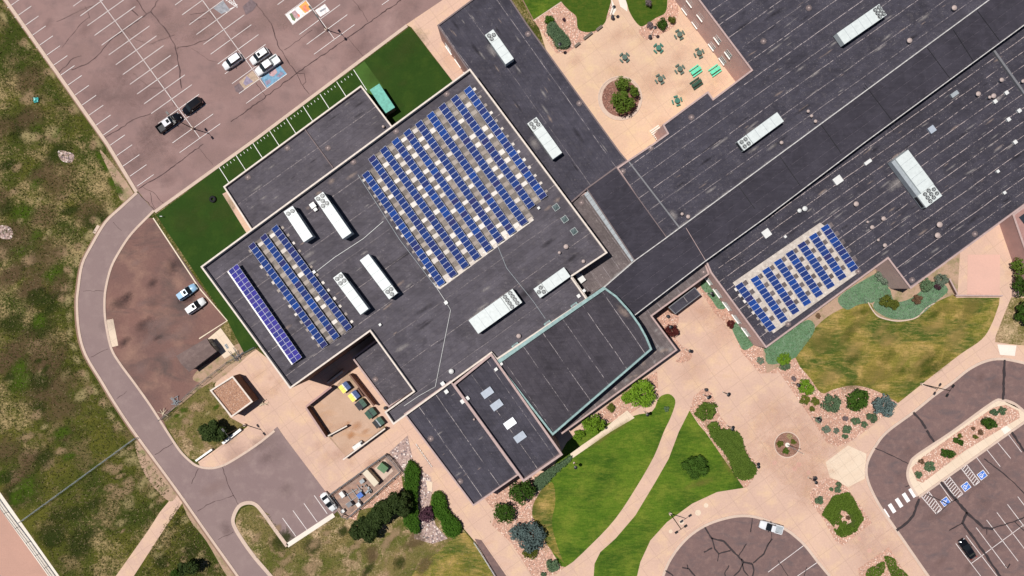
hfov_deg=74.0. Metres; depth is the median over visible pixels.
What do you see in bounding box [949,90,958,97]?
roof box
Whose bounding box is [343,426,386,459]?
screen wall
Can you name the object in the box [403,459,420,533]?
hedge
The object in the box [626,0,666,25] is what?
lawn
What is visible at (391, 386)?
dock building
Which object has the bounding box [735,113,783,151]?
air handler
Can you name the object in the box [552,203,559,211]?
skylight
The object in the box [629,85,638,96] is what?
broad tree
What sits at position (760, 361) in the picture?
shrub
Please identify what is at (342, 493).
electrical cabinet
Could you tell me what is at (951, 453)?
shrub
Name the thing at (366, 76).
artificial turf
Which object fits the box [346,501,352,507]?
electrical cabinet
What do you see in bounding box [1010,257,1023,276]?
broad tree
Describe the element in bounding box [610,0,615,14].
path
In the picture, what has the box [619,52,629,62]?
picnic table
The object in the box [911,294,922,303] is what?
shrub
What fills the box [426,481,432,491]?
path
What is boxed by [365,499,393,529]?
broad tree
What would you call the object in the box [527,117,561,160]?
air handler
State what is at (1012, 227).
corner building
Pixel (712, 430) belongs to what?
round shrub
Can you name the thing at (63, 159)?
rubble patch
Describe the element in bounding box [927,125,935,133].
roof box
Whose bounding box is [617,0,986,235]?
classroom building
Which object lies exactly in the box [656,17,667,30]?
round shrub
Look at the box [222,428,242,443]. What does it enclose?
garden wall
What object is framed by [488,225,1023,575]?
plaza
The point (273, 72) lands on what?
stall mural
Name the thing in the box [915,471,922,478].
shrub
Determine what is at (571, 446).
grass patch
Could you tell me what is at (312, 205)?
roof box
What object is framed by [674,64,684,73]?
picnic table
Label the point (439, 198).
solar row
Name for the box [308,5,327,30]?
parking lamp
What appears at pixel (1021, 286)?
broad tree
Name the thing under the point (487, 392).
skylight
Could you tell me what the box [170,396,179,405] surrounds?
shrub
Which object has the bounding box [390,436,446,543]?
gravel bed
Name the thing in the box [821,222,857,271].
solar row
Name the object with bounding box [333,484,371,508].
pipework
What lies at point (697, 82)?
picnic table
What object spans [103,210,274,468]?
kerb
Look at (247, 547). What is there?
kerb
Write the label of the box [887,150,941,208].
air handler
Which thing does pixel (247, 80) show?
stall mural
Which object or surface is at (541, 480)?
hedge
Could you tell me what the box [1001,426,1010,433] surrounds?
concrete pad
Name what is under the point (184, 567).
broad tree
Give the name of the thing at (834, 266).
solar row
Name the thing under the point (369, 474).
generator
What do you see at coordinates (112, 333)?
concrete pad
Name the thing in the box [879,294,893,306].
shrub
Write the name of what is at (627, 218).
cross corridor
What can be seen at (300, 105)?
sidewalk
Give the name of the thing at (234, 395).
gravel roof shed
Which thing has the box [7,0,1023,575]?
painted lines
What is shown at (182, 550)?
dry grass
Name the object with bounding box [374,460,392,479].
concrete pad
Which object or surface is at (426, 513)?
plum shrub
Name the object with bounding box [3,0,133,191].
kerb
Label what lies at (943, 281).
shrub
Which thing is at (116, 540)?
wild grass
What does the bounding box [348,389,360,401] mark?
dumpster
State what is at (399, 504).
broad tree
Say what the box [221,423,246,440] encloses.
parking lamp
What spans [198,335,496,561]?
concrete yard
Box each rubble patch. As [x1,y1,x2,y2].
[0,225,12,238]
[58,150,73,162]
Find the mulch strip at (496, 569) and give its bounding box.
[475,539,505,575]
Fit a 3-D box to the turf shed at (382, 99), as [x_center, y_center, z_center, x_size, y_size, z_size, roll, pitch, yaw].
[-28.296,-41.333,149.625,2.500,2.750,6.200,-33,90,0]
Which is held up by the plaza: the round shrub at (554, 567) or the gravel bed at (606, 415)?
the gravel bed at (606, 415)
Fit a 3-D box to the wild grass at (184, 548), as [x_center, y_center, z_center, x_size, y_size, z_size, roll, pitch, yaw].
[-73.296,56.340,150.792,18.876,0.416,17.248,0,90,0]
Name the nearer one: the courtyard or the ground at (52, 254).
the courtyard
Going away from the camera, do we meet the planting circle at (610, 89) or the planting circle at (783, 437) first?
the planting circle at (610, 89)
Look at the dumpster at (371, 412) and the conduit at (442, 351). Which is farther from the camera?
the dumpster at (371, 412)
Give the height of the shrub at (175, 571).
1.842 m
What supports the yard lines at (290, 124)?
on the artificial turf at (408, 71)
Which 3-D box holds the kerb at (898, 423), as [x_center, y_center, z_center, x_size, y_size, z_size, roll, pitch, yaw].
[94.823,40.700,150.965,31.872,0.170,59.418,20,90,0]
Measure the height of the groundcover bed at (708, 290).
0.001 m
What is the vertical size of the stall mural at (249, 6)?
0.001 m
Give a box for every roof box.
[309,202,316,208]
[761,228,771,237]
[832,175,843,184]
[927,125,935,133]
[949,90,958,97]
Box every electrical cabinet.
[339,490,345,497]
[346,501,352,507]
[357,492,363,498]
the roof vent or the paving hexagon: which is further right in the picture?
the roof vent
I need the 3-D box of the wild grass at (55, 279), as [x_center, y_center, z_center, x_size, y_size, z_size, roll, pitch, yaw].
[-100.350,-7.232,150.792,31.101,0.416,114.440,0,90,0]
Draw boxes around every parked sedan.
[319,491,336,510]
[958,538,976,559]
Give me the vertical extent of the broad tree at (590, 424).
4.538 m
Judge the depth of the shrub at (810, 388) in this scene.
149.50 m
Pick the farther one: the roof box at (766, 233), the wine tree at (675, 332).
the wine tree at (675, 332)
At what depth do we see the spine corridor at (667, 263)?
140.60 m
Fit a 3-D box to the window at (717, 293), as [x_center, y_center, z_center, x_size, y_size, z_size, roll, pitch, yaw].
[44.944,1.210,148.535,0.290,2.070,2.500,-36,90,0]
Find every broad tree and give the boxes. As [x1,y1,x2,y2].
[177,561,199,575]
[348,514,378,543]
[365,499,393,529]
[381,490,412,517]
[508,479,536,505]
[581,413,605,434]
[610,89,635,114]
[614,76,630,90]
[621,391,632,403]
[625,378,656,407]
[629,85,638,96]
[680,455,708,479]
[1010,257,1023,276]
[1012,276,1023,296]
[1014,301,1023,324]
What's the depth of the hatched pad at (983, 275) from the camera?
150.96 m
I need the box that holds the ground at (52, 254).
[0,0,702,575]
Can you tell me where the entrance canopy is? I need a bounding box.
[665,287,700,313]
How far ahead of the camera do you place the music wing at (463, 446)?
138.80 m
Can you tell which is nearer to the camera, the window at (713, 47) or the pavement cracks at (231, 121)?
the window at (713, 47)
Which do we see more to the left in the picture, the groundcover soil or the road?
the road
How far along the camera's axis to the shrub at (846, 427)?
150.36 m
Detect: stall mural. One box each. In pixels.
[214,1,229,13]
[234,83,243,92]
[239,71,259,88]
[243,0,256,14]
[243,76,252,85]
[261,65,286,87]
[269,69,276,75]
[286,0,310,23]
[292,11,298,18]
[299,1,309,12]
[315,4,329,16]
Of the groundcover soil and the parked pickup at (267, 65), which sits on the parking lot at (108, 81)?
the parked pickup at (267, 65)
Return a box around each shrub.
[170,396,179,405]
[170,568,180,575]
[418,506,433,522]
[493,503,515,523]
[522,548,537,559]
[544,15,553,24]
[546,559,559,572]
[573,430,584,440]
[606,403,615,412]
[645,0,651,5]
[647,21,653,28]
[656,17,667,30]
[668,16,675,23]
[693,402,717,421]
[707,421,719,433]
[727,320,734,328]
[757,357,763,364]
[764,347,777,361]
[776,352,791,364]
[776,441,783,447]
[778,363,790,370]
[782,447,789,453]
[797,379,815,395]
[799,395,809,404]
[810,396,819,405]
[814,496,823,503]
[820,394,840,412]
[821,425,830,433]
[834,487,840,492]
[842,425,851,433]
[846,388,869,411]
[850,417,860,424]
[861,421,867,427]
[866,413,877,422]
[872,393,896,417]
[875,271,887,284]
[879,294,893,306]
[889,300,899,309]
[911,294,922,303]
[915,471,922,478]
[919,278,933,291]
[924,461,934,471]
[934,274,948,286]
[941,449,949,457]
[948,450,956,457]
[980,417,997,429]
[989,409,998,415]
[998,406,1006,415]
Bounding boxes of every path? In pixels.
[0,493,58,575]
[116,496,184,575]
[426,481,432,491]
[570,411,633,457]
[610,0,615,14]
[619,0,626,10]
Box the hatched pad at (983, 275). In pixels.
[967,255,999,294]
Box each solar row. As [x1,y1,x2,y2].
[228,264,301,364]
[248,239,333,347]
[260,230,345,339]
[272,225,352,330]
[362,168,448,285]
[368,152,460,277]
[380,143,472,268]
[392,134,484,260]
[403,125,495,251]
[415,117,507,243]
[427,108,519,235]
[438,100,533,225]
[451,91,540,208]
[464,86,547,199]
[734,280,775,331]
[750,273,787,322]
[762,265,799,314]
[774,256,810,306]
[786,248,822,297]
[797,239,834,288]
[809,231,846,280]
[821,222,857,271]
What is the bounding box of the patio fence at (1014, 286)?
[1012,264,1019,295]
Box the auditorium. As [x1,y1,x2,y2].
[497,287,651,435]
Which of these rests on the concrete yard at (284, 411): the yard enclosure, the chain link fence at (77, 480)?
the yard enclosure
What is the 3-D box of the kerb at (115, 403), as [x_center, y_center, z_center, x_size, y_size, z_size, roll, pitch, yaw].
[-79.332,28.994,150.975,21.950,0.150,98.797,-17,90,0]
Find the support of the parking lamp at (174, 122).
on the parking lot at (108, 81)
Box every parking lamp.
[166,111,194,129]
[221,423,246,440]
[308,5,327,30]
[669,512,687,533]
[920,383,954,396]
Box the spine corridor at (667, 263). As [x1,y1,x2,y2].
[603,0,1023,315]
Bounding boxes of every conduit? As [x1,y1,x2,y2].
[317,223,380,270]
[358,175,435,286]
[404,284,450,405]
[496,243,545,318]
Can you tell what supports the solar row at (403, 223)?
on the gym building at (412, 317)
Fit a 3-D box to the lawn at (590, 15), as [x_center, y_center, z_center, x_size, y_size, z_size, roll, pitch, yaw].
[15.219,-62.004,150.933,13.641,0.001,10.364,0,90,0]
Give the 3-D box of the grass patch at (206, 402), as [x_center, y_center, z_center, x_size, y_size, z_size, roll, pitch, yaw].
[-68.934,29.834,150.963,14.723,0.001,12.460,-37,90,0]
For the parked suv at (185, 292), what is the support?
on the dirt lot at (158, 329)
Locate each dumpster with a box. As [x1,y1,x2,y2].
[338,381,351,393]
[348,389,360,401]
[354,398,367,410]
[364,407,377,419]
[372,416,384,428]
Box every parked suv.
[176,284,197,300]
[182,96,203,115]
[185,297,206,314]
[222,52,243,70]
[249,47,270,64]
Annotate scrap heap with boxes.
[228,348,243,360]
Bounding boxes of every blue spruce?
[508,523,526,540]
[516,519,546,553]
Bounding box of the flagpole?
[785,443,803,454]
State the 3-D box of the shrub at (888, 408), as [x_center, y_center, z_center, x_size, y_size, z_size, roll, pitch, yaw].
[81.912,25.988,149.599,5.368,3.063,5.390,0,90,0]
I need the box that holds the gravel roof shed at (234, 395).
[210,374,258,417]
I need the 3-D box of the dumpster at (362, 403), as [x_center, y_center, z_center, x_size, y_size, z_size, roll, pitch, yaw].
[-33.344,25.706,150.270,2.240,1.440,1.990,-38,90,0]
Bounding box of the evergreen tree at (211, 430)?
[197,419,228,441]
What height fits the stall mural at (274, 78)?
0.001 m
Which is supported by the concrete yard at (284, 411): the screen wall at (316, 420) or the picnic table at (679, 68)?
the screen wall at (316, 420)
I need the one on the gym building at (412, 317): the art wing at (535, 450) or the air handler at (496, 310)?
the air handler at (496, 310)
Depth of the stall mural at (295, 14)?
150.92 m
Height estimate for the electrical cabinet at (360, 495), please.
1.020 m
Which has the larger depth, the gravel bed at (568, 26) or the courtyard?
the courtyard
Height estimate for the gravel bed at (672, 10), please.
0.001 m
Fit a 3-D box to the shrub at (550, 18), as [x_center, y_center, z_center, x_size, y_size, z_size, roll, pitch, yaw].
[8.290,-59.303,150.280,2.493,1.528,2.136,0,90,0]
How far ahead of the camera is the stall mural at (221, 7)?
150.94 m
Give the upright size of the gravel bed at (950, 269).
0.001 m
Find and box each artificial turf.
[156,28,451,353]
[354,62,382,94]
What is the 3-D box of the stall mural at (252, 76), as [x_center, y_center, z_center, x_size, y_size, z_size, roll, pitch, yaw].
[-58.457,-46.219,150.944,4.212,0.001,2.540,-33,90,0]
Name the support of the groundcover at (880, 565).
on the gravel bed at (874, 561)
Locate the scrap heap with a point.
(239, 356)
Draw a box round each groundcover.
[702,280,724,308]
[733,326,752,349]
[766,320,814,363]
[822,492,863,537]
[839,277,888,308]
[866,562,885,575]
[876,287,947,318]
[884,555,906,575]
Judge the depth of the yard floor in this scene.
150.94 m
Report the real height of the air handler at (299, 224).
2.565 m
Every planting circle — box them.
[602,80,638,116]
[775,433,798,456]
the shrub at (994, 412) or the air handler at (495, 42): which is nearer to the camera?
the air handler at (495, 42)
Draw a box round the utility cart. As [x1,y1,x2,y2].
[352,440,362,449]
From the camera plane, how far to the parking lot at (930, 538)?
150.96 m
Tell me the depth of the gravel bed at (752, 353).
150.97 m
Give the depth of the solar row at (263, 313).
137.86 m
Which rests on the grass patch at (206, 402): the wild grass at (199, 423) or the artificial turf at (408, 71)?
the wild grass at (199, 423)
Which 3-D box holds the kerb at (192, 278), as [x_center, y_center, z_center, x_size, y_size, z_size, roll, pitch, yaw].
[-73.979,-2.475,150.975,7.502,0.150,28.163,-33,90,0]
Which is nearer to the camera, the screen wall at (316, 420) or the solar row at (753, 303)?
the solar row at (753, 303)
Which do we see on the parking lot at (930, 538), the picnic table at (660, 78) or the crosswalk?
the crosswalk
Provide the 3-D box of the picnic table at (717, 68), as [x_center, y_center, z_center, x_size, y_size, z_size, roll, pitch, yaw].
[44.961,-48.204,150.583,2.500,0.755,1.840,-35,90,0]
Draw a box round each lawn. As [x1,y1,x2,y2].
[412,533,492,575]
[524,0,560,18]
[539,394,674,566]
[560,0,610,31]
[594,411,742,575]
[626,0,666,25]
[796,295,999,402]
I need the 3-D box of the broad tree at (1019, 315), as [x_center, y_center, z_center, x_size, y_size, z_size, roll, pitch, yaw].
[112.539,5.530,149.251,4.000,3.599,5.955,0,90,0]
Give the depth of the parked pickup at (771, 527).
149.93 m
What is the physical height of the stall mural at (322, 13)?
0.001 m
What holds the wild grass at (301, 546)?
on the grass verge
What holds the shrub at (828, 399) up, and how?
on the gravel bed at (831, 420)
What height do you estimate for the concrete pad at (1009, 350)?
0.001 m
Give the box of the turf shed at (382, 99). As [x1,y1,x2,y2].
[370,84,395,115]
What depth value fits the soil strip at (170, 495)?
150.96 m
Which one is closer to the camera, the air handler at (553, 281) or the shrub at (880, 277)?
the air handler at (553, 281)
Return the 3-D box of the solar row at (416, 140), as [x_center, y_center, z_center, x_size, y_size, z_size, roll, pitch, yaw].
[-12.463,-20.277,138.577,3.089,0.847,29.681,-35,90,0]
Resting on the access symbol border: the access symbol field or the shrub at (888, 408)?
the access symbol field
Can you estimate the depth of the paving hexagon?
150.97 m
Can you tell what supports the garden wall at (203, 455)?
on the ground at (52, 254)
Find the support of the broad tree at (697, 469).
on the lawn at (675, 490)
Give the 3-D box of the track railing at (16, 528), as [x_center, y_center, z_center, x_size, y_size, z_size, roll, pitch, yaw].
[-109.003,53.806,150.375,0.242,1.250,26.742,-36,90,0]
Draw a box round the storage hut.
[176,338,219,371]
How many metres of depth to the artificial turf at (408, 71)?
150.96 m
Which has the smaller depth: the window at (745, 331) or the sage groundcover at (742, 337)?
the window at (745, 331)
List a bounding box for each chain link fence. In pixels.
[17,437,136,523]
[158,346,256,420]
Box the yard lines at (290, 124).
[219,71,366,181]
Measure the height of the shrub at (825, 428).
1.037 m
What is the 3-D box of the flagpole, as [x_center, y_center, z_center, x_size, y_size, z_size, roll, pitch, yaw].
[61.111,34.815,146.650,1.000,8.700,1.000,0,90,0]
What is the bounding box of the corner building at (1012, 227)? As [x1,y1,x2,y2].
[999,206,1023,292]
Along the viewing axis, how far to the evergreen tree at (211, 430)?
147.35 m
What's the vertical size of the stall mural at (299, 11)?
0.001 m
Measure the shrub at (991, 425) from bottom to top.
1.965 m
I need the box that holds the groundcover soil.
[824,495,860,534]
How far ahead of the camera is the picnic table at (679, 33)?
150.50 m
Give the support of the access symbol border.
on the parking lot at (930, 538)
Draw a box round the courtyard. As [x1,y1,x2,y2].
[538,0,734,159]
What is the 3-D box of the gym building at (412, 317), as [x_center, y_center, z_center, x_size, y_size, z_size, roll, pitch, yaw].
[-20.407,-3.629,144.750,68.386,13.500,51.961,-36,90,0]
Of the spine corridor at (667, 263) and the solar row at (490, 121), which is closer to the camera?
the solar row at (490, 121)
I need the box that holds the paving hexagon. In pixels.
[826,446,865,486]
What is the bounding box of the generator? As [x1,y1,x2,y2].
[362,468,379,486]
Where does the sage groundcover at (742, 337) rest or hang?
on the groundcover bed at (741, 343)
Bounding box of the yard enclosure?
[327,453,401,518]
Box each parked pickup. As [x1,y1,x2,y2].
[155,112,182,133]
[255,54,280,76]
[758,520,783,534]
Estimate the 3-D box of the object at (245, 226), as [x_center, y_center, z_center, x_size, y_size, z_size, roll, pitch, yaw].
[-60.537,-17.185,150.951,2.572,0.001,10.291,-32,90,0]
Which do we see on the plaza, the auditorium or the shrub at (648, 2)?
the auditorium
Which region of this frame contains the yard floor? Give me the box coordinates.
[332,454,398,514]
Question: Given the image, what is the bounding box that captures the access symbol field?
[941,471,986,505]
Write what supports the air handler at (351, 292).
on the gym building at (412, 317)
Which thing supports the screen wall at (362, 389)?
on the concrete yard at (284, 411)
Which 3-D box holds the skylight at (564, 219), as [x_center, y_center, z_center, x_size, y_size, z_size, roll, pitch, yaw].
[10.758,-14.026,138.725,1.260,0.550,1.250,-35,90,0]
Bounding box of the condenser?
[577,274,585,282]
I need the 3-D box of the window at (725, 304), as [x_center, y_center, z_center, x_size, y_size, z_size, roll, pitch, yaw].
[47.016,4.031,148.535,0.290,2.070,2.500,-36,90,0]
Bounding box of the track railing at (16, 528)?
[0,502,52,575]
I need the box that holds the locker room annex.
[223,85,391,228]
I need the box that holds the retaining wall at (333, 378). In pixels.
[327,370,343,383]
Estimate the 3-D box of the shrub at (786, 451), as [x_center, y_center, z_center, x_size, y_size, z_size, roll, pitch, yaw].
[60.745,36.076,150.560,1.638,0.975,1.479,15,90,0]
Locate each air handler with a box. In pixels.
[284,206,314,242]
[315,192,353,239]
[333,272,370,314]
[360,254,398,298]
[469,289,521,333]
[485,30,513,66]
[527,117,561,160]
[534,267,569,297]
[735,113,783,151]
[833,4,886,46]
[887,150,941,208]
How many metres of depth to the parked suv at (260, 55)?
149.77 m
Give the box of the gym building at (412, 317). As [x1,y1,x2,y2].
[200,69,607,424]
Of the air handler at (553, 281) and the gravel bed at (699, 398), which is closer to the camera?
the air handler at (553, 281)
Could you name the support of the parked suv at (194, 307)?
on the dirt lot at (158, 329)
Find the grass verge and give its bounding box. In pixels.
[175,387,464,575]
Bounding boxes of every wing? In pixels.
[404,380,517,505]
[437,0,626,202]
[452,353,562,481]
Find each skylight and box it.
[481,387,493,398]
[490,399,503,410]
[503,417,516,429]
[513,430,526,442]
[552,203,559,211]
[561,215,568,222]
[570,227,577,234]
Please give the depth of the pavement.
150.97 m
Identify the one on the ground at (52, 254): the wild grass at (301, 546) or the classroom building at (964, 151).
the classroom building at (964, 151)
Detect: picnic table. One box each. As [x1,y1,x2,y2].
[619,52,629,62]
[653,43,662,52]
[655,74,664,83]
[671,95,682,105]
[674,29,684,39]
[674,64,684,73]
[689,64,701,76]
[690,77,702,89]
[693,47,704,58]
[708,64,721,76]
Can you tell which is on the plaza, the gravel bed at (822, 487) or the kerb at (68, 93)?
the gravel bed at (822, 487)
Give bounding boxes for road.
[78,193,336,575]
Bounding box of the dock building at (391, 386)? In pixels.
[352,340,411,407]
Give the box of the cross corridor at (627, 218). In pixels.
[584,167,666,261]
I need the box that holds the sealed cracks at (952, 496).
[666,360,1023,575]
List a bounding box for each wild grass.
[0,7,127,512]
[33,443,167,575]
[143,509,223,575]
[169,385,238,454]
[238,511,368,575]
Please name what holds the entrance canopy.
on the plaza
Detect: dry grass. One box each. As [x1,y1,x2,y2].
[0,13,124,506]
[33,446,165,575]
[142,506,222,575]
[238,483,484,575]
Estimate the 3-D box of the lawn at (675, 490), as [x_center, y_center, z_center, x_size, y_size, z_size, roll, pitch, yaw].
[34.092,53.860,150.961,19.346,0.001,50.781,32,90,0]
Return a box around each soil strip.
[100,150,132,200]
[135,440,176,500]
[162,349,254,417]
[182,503,233,575]
[193,344,251,382]
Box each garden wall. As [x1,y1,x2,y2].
[195,448,213,460]
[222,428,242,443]
[948,278,957,293]
[953,295,1002,295]
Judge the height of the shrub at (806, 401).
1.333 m
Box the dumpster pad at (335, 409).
[312,389,382,455]
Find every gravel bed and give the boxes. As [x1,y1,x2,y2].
[343,473,402,519]
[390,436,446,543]
[485,474,564,575]
[534,2,611,52]
[582,372,658,430]
[639,0,678,39]
[654,308,691,362]
[690,388,757,487]
[699,286,776,372]
[762,253,959,372]
[777,358,896,446]
[810,477,871,544]
[858,547,903,575]
[912,405,1019,482]
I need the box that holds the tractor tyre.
[209,196,216,202]
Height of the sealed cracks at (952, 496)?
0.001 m
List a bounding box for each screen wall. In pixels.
[305,385,333,437]
[327,424,348,436]
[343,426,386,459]
[349,373,375,405]
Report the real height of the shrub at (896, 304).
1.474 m
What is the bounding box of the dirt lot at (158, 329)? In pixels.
[106,218,225,426]
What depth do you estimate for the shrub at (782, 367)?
150.16 m
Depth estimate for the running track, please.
150.97 m
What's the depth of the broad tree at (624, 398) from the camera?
148.33 m
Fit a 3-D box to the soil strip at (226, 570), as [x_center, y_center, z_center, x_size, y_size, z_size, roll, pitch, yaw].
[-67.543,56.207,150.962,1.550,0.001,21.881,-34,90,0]
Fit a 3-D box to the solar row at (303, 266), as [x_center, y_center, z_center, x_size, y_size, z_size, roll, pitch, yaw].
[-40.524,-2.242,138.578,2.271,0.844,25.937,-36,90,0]
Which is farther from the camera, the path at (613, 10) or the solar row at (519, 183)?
the path at (613, 10)
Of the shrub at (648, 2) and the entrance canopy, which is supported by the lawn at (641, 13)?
the shrub at (648, 2)
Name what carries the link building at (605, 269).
on the ground at (52, 254)
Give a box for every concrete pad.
[107,319,117,346]
[208,328,236,358]
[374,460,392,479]
[997,344,1015,355]
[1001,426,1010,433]
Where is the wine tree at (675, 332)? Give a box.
[664,324,678,337]
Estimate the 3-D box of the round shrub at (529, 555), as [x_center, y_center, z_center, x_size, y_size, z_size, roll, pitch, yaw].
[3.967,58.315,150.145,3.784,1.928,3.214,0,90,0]
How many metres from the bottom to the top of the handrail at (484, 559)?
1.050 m
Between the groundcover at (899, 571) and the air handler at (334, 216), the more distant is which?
the groundcover at (899, 571)
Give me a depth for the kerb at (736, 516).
150.88 m
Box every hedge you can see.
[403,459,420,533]
[431,490,462,537]
[532,455,571,491]
[546,21,570,49]
[709,427,757,480]
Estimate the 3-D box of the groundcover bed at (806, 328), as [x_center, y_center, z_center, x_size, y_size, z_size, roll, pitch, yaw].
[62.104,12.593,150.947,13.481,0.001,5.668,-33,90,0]
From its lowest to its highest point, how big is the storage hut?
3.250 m
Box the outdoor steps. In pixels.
[650,125,659,139]
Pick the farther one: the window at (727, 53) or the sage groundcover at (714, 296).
the sage groundcover at (714, 296)
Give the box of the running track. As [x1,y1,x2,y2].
[0,510,47,575]
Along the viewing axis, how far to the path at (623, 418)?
150.95 m
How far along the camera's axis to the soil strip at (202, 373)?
150.96 m
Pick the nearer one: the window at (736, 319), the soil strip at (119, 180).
the window at (736, 319)
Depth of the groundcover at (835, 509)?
150.74 m
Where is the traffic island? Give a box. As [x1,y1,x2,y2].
[909,401,1023,495]
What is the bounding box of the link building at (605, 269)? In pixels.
[571,192,630,296]
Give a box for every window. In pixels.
[704,276,712,285]
[708,42,715,50]
[712,289,722,297]
[713,36,720,44]
[718,56,725,65]
[722,302,731,310]
[724,49,731,59]
[732,315,741,323]
[741,327,750,336]
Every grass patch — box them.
[163,381,242,459]
[532,482,562,560]
[555,422,611,463]
[995,297,1023,344]
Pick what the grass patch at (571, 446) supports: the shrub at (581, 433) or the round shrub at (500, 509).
the shrub at (581, 433)
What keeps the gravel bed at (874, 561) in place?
on the plaza
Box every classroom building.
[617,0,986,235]
[704,26,1023,347]
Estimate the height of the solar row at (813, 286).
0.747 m
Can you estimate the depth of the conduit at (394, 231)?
138.81 m
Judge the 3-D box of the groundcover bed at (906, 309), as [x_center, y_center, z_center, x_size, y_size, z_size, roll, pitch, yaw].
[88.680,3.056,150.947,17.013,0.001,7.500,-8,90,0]
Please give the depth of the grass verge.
150.96 m
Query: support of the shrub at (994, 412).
on the gravel bed at (967, 432)
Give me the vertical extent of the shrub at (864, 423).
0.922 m
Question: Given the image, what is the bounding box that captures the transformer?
[377,461,388,472]
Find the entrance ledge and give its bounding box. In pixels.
[560,262,708,433]
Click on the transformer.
(382, 467)
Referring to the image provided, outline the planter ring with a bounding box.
[599,77,640,118]
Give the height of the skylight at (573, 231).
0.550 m
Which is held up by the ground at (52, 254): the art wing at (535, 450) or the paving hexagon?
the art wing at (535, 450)
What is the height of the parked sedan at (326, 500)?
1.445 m
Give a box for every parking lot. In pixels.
[8,0,441,209]
[665,517,827,575]
[868,360,1023,575]
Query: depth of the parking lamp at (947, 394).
142.96 m
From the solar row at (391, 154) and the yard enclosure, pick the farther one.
the yard enclosure
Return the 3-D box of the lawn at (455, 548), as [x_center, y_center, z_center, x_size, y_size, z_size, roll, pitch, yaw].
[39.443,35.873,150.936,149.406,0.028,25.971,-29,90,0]
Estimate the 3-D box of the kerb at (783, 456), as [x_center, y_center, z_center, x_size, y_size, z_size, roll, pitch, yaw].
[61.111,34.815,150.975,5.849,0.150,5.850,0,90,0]
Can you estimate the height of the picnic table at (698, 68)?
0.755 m
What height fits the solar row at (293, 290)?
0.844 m
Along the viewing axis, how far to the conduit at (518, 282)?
138.88 m
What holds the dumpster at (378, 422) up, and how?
on the dumpster pad at (335, 409)
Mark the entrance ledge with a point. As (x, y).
(663, 347)
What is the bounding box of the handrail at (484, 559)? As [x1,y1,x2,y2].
[474,543,494,575]
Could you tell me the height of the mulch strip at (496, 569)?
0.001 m
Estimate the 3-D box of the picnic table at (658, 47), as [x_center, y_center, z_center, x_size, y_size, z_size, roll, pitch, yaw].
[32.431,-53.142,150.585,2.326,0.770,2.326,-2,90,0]
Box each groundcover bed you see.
[700,279,724,308]
[732,322,752,349]
[765,320,814,363]
[838,274,886,309]
[873,281,947,319]
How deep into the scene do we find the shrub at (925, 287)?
150.07 m
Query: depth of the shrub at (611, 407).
149.76 m
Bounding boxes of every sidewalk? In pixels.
[154,25,407,212]
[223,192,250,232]
[406,0,469,80]
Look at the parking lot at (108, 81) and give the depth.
150.99 m
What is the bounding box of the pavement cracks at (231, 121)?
[56,0,400,539]
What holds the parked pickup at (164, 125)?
on the parking lot at (108, 81)
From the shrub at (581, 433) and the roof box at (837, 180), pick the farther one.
the shrub at (581, 433)
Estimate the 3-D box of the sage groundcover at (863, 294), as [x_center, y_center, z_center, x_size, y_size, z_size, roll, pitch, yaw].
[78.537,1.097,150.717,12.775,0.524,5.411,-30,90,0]
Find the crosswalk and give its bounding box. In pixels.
[884,488,915,516]
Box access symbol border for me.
[940,470,987,506]
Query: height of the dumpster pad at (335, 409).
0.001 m
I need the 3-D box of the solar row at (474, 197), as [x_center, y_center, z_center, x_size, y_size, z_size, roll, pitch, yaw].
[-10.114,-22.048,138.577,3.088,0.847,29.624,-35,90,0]
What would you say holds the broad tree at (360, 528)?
on the grass verge
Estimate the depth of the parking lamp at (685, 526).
142.14 m
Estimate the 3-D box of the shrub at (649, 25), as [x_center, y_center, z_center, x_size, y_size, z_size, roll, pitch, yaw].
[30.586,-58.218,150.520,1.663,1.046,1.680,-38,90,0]
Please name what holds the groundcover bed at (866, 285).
on the gravel bed at (950, 269)
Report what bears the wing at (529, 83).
on the ground at (52, 254)
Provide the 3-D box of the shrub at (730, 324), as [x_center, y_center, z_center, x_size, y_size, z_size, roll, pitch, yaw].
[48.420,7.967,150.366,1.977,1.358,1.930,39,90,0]
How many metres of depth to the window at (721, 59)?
149.83 m
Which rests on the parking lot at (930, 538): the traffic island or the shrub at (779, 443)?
the traffic island
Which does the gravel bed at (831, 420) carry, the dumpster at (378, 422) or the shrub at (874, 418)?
the shrub at (874, 418)
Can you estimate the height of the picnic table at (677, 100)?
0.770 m
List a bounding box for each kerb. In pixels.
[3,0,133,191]
[4,0,137,191]
[76,192,238,575]
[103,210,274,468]
[153,218,227,338]
[231,501,286,575]
[286,513,334,546]
[659,512,760,573]
[662,514,830,575]
[774,432,799,457]
[865,357,1023,575]
[868,302,934,321]
[906,398,1023,497]
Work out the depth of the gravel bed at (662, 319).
150.96 m
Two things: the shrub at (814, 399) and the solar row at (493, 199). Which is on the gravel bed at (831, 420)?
the shrub at (814, 399)

